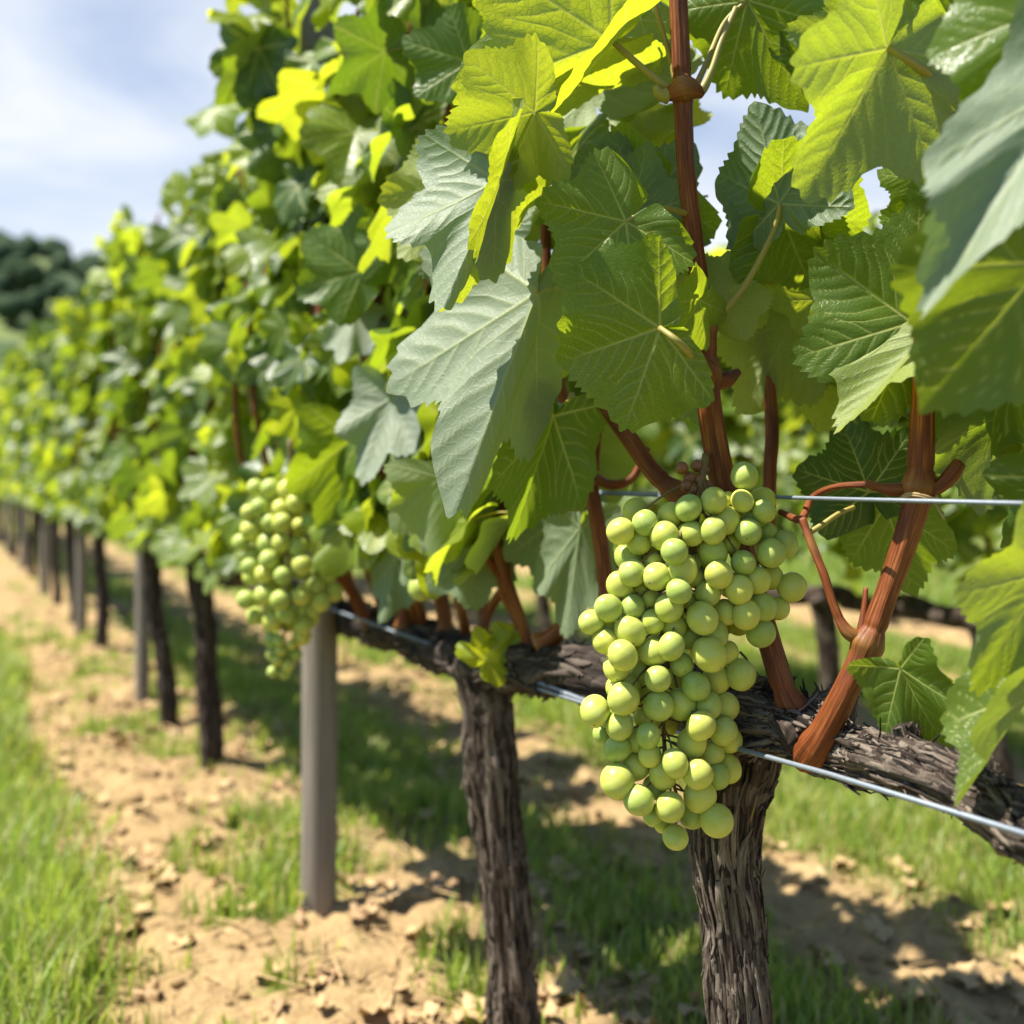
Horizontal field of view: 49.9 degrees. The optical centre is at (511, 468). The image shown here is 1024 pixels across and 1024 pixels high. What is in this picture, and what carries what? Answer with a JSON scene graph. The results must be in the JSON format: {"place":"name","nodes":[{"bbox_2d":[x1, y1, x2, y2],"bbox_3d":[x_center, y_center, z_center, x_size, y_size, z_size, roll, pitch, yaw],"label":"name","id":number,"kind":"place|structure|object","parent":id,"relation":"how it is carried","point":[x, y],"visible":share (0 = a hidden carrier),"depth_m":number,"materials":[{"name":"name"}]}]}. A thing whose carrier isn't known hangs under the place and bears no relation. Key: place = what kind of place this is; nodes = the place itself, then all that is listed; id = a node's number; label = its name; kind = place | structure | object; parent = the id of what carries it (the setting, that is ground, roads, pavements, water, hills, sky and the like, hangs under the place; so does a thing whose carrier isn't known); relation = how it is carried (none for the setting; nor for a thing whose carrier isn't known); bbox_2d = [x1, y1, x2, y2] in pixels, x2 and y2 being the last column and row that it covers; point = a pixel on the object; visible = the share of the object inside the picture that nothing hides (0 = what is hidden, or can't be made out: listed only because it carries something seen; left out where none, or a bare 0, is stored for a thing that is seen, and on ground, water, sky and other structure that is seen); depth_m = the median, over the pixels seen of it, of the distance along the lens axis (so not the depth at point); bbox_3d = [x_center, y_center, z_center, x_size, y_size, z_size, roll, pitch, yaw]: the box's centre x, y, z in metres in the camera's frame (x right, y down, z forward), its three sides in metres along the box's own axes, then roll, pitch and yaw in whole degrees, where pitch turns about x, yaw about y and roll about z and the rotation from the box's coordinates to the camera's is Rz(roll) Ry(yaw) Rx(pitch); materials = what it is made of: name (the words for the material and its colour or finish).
{"place":"outdoors","nodes":[
{"label":"outdoors","id":0,"kind":"place"},
{"bbox_2d":[0,256,808,458],"bbox_3d":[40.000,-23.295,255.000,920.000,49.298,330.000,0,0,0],"label":"hills","id":1,"kind":"structure","parent":0,"point":[12,334],"depth_m":156.63,"materials":[{"name":"green plant"}]},
{"bbox_2d":[0,229,107,346],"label":"wood","id":2,"kind":"object","parent":1,"relation":"on","point":[18,266],"visible":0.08,"depth_m":165.97,"materials":[{"name":"green plant"}]},
{"bbox_2d":[0,0,890,258],"label":"sky","id":3,"kind":"structure","parent":0,"point":[96,96],"materials":[{"name":"white"}]},
{"bbox_2d":[1,519,993,637],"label":"grass","id":4,"kind":"structure","parent":0,"point":[872,576],"depth_m":7.12,"materials":[{"name":"green plant"}]},
{"bbox_2d":[0,614,1023,1023],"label":"grass","id":5,"kind":"structure","parent":0,"point":[48,904],"depth_m":2.09,"materials":[{"name":"green plant"}]},
{"bbox_2d":[0,500,1023,1023],"bbox_3d":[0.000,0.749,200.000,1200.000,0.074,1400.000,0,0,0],"label":"ground","id":6,"kind":"structure","parent":0,"point":[830,914],"depth_m":2.03,"materials":[{"name":"soil"}]},
{"bbox_2d":[0,513,3,543],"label":"grapevine","id":7,"kind":"object","parent":6,"relation":"on","point":[1,535],"visible":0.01,"depth_m":11.19,"materials":[{"name":"plant"}]},
{"bbox_2d":[0,390,5,550],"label":"grapevine","id":8,"kind":"object","parent":6,"relation":"on","point":[4,507],"visible":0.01,"depth_m":10.22,"materials":[{"name":"plant"}]},
{"bbox_2d":[5,499,11,553],"bbox_3d":[-4.486,0.064,9.800,0.058,1.552,0.058,0,0,0],"label":"vineyard post","id":9,"kind":"object","parent":6,"relation":"on","point":[8,543],"visible":0.31,"depth_m":9.78,"materials":[{"name":"grey wood"}]},
{"bbox_2d":[0,377,19,558],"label":"grapevine","id":10,"kind":"object","parent":6,"relation":"on","point":[16,535],"visible":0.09,"depth_m":9.33,"materials":[{"name":"green plant"}]},
{"bbox_2d":[0,368,28,567],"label":"grapevine","id":11,"kind":"object","parent":6,"relation":"on","point":[6,492],"visible":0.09,"depth_m":8.40,"materials":[{"name":"green plant"}]},
{"bbox_2d":[0,346,36,577],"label":"grapevine","id":12,"kind":"object","parent":6,"relation":"on","point":[9,371],"visible":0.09,"depth_m":7.47,"materials":[{"name":"green plant"}]},
{"bbox_2d":[20,503,26,568],"bbox_3d":[-3.643,0.064,8.200,0.058,1.552,0.058,0,0,0],"label":"vineyard post","id":13,"kind":"object","parent":6,"relation":"on","point":[23,536],"visible":0.24,"depth_m":8.18,"materials":[{"name":"grey wood"}]},
{"bbox_2d":[10,335,40,591],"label":"grapevine","id":14,"kind":"object","parent":6,"relation":"on","point":[20,400],"visible":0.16,"depth_m":6.78,"materials":[{"name":"green plant"}]},
{"bbox_2d":[24,313,62,604],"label":"grapevine","id":15,"kind":"object","parent":6,"relation":"on","point":[34,334],"visible":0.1,"depth_m":6.10,"materials":[{"name":"green plant"}]},
{"bbox_2d":[41,510,49,596],"bbox_3d":[-2.800,0.064,6.600,0.058,1.552,0.058,0,0,0],"label":"vineyard post","id":16,"kind":"object","parent":6,"relation":"on","point":[45,555],"visible":0.28,"depth_m":6.58,"materials":[{"name":"grey wood"}]},
{"bbox_2d":[31,298,75,623],"bbox_3d":[-2.103,-0.003,5.299,0.404,1.611,1.098,0,0,-26],"label":"grapevine","id":17,"kind":"object","parent":6,"relation":"on","point":[44,357],"visible":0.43,"depth_m":5.18,"materials":[{"name":"green plant"}]},
{"bbox_2d":[75,465,87,635],"bbox_3d":[-1.967,0.064,5.020,0.058,1.552,0.058,0,0,0],"label":"vineyard post","id":18,"kind":"object","parent":6,"relation":"on","point":[81,582],"visible":0.32,"depth_m":5.00,"materials":[{"name":"grey wood"}]},
{"bbox_2d":[50,284,126,649],"bbox_3d":[-1.644,-0.034,4.474,0.400,1.672,1.293,0,0,-25],"label":"grapevine","id":19,"kind":"object","parent":6,"relation":"on","point":[76,409],"visible":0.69,"depth_m":4.20,"materials":[{"name":"green plant"}]},
{"bbox_2d":[135,358,149,702],"bbox_3d":[-1.198,0.044,3.560,0.053,1.591,0.053,0,0,0],"label":"vineyard post","id":20,"kind":"object","parent":6,"relation":"on","point":[142,666],"visible":0.25,"depth_m":3.54,"materials":[{"name":"grey wood"}]},
{"bbox_2d":[85,179,212,727],"bbox_3d":[-1.140,-0.031,3.460,0.352,1.667,1.103,0,0,-29],"label":"grapevine","id":21,"kind":"object","parent":6,"relation":"on","point":[125,335],"visible":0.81,"depth_m":3.25,"materials":[{"name":"green plant"}]},
{"bbox_2d":[134,62,354,769],"bbox_3d":[-0.597,-0.058,2.471,0.371,1.724,1.368,0,0,-27],"label":"grapevine","id":22,"kind":"object","parent":6,"relation":"on","point":[209,409],"visible":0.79,"depth_m":2.49,"materials":[{"name":"green plant"}]},
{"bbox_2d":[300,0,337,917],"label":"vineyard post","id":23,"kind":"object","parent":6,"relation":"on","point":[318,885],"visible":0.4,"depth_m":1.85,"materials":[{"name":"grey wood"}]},
{"bbox_2d":[43,700,657,1023],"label":"fallen leaves","id":24,"kind":"object","parent":6,"relation":"on","point":[357,911],"visible":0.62,"depth_m":1.91,"materials":[{"name":"brown plant"}]},
{"bbox_2d":[453,601,469,630],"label":"grapevine","id":25,"kind":"object","parent":6,"relation":"on","point":[457,625],"depth_m":4.88,"materials":[{"name":"brown plant"}]},
{"bbox_2d":[206,0,721,1023],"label":"grapevine","id":26,"kind":"object","parent":6,"relation":"on","point":[436,416],"visible":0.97,"depth_m":1.25,"materials":[{"name":"green plant"}]},
{"bbox_2d":[232,439,343,678],"bbox_3d":[-0.338,0.136,1.658,0.156,0.362,0.126,0,0,31],"label":"grape bunch","id":27,"kind":"object","parent":26,"relation":"hanging from","point":[269,529],"visible":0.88,"depth_m":1.63,"materials":[{"name":"green food"}]},
{"bbox_2d":[408,580,428,600],"bbox_3d":[-0.116,0.122,1.400,0.033,0.092,0.033,0,0,0],"label":"grape bunch","id":28,"kind":"object","parent":26,"relation":"hanging from","point":[416,592],"visible":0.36,"depth_m":1.39,"materials":[{"name":"green food"}]},
{"bbox_2d":[125,537,1023,836],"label":"trellis wire","id":29,"kind":"object","parent":26,"relation":"attached to","point":[561,693],"visible":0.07,"depth_m":0.79,"materials":[{"name":"silver metal"}]},
{"bbox_2d":[599,490,1022,505],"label":"trellis wire","id":30,"kind":"object","parent":26,"relation":"attached to","point":[853,499],"visible":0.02,"depth_m":0.81,"materials":[{"name":"silver metal"}]},
{"bbox_2d":[1,640,1000,1023],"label":"soil clods","id":31,"kind":"object","parent":6,"relation":"on","point":[417,998],"visible":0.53,"depth_m":1.80,"materials":[{"name":"brown soil"}]},
{"bbox_2d":[536,595,552,630],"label":"grapevine","id":32,"kind":"object","parent":6,"relation":"on","point":[544,610],"visible":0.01,"depth_m":4.18,"materials":[{"name":"brown plant"}]},
{"bbox_2d":[616,317,801,594],"bbox_3d":[0.475,0.038,3.517,0.358,1.532,1.063,0,0,-25],"label":"grapevine","id":33,"kind":"object","parent":6,"relation":"on","point":[678,439],"visible":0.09,"depth_m":3.39,"materials":[{"name":"green plant"}]},
{"bbox_2d":[721,398,807,513],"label":"grapevine","id":34,"kind":"object","parent":6,"relation":"on","point":[800,441],"visible":0.02,"depth_m":5.91,"materials":[{"name":"green plant"}]},
{"bbox_2d":[528,0,1023,1023],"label":"grapevine","id":35,"kind":"object","parent":6,"relation":"on","point":[814,302],"visible":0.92,"depth_m":0.85,"materials":[{"name":"green plant"}]},
{"bbox_2d":[578,452,806,850],"bbox_3d":[0.147,0.146,0.908,0.188,0.319,0.113,0,0,0],"label":"grape bunch","id":36,"kind":"object","parent":35,"relation":"hanging from","point":[638,626],"visible":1,"depth_m":0.87,"materials":[{"name":"green food"}]},
{"bbox_2d":[690,215,979,691],"bbox_3d":[0.846,0.057,2.937,0.368,1.494,1.105,0,0,-29],"label":"grapevine","id":37,"kind":"object","parent":6,"relation":"on","point":[749,440],"visible":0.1,"depth_m":2.92,"materials":[{"name":"green plant"}]},
{"bbox_2d":[801,425,897,626],"bbox_3d":[1.800,-0.011,5.333,0.343,1.627,1.133,0,0,-29],"label":"grapevine","id":38,"kind":"object","parent":6,"relation":"on","point":[893,621],"depth_m":5.62,"materials":[{"name":"green plant"}]},
{"bbox_2d":[796,210,1015,782],"bbox_3d":[1.102,0.059,2.428,0.353,1.488,1.176,0,0,-27],"label":"grapevine","id":39,"kind":"object","parent":6,"relation":"on","point":[965,524],"visible":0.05,"depth_m":2.46,"materials":[{"name":"green plant"}]},
{"bbox_2d":[19,650,1023,1023],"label":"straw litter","id":40,"kind":"object","parent":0,"point":[873,922],"visible":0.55,"depth_m":1.93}
]}

